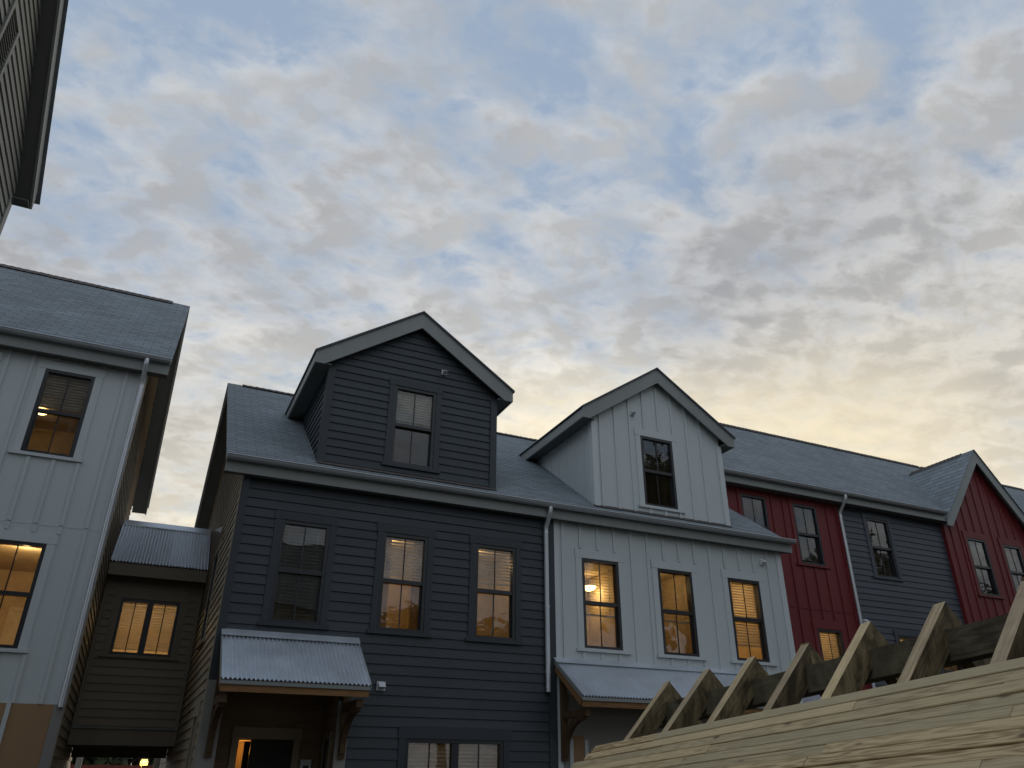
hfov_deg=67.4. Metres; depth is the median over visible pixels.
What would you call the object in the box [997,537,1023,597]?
window
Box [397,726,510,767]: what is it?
window
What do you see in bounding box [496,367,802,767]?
townhouse
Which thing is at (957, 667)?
window
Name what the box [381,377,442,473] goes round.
window
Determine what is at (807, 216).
sky
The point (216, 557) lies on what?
window
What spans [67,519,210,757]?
connecting wing
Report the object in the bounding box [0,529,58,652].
window
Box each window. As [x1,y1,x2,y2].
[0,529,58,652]
[8,359,105,462]
[98,586,190,660]
[196,539,222,649]
[257,510,338,629]
[320,731,332,767]
[367,523,435,637]
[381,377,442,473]
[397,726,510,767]
[465,535,523,644]
[574,548,631,654]
[589,559,707,660]
[634,427,685,513]
[720,569,777,665]
[735,486,773,532]
[787,496,830,568]
[811,620,847,660]
[860,512,904,581]
[893,629,919,641]
[900,640,963,673]
[961,530,1004,599]
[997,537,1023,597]
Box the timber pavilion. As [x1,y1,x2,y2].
[571,577,1023,767]
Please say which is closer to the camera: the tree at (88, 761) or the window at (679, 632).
the window at (679, 632)
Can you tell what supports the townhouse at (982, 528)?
on the ground
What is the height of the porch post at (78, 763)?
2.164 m
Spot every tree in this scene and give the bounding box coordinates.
[70,757,154,767]
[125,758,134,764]
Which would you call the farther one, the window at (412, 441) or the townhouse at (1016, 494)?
the townhouse at (1016, 494)
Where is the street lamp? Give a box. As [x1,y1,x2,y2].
[140,758,147,766]
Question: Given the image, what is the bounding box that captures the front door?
[247,740,292,767]
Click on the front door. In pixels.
(262, 753)
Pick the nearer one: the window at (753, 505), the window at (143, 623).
the window at (143, 623)
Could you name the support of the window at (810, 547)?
in the townhouse at (823, 605)
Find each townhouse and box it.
[0,0,68,234]
[0,263,189,767]
[159,311,558,767]
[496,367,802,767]
[720,423,875,702]
[725,427,964,687]
[810,446,1023,624]
[902,466,1023,523]
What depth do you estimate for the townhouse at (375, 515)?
12.44 m
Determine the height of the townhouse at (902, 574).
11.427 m
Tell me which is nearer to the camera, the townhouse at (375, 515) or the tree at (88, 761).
the townhouse at (375, 515)
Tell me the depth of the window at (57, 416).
13.36 m
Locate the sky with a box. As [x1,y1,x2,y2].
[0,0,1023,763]
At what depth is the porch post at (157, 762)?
17.31 m
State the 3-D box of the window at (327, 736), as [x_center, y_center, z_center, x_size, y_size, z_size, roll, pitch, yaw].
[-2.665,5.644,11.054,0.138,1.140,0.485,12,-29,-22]
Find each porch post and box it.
[74,757,82,767]
[153,758,160,767]
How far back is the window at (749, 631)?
15.07 m
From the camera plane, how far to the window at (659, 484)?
16.05 m
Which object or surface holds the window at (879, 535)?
in the townhouse at (902, 574)
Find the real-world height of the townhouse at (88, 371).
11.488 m
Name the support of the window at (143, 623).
in the connecting wing
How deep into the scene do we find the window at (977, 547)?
21.79 m
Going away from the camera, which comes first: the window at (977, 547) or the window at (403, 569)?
the window at (403, 569)
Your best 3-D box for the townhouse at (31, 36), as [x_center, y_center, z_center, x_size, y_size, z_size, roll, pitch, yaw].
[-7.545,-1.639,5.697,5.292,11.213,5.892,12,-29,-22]
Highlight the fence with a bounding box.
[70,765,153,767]
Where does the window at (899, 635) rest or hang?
in the townhouse at (902, 574)
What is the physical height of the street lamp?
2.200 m
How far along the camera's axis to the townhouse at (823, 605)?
19.19 m
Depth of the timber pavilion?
4.75 m

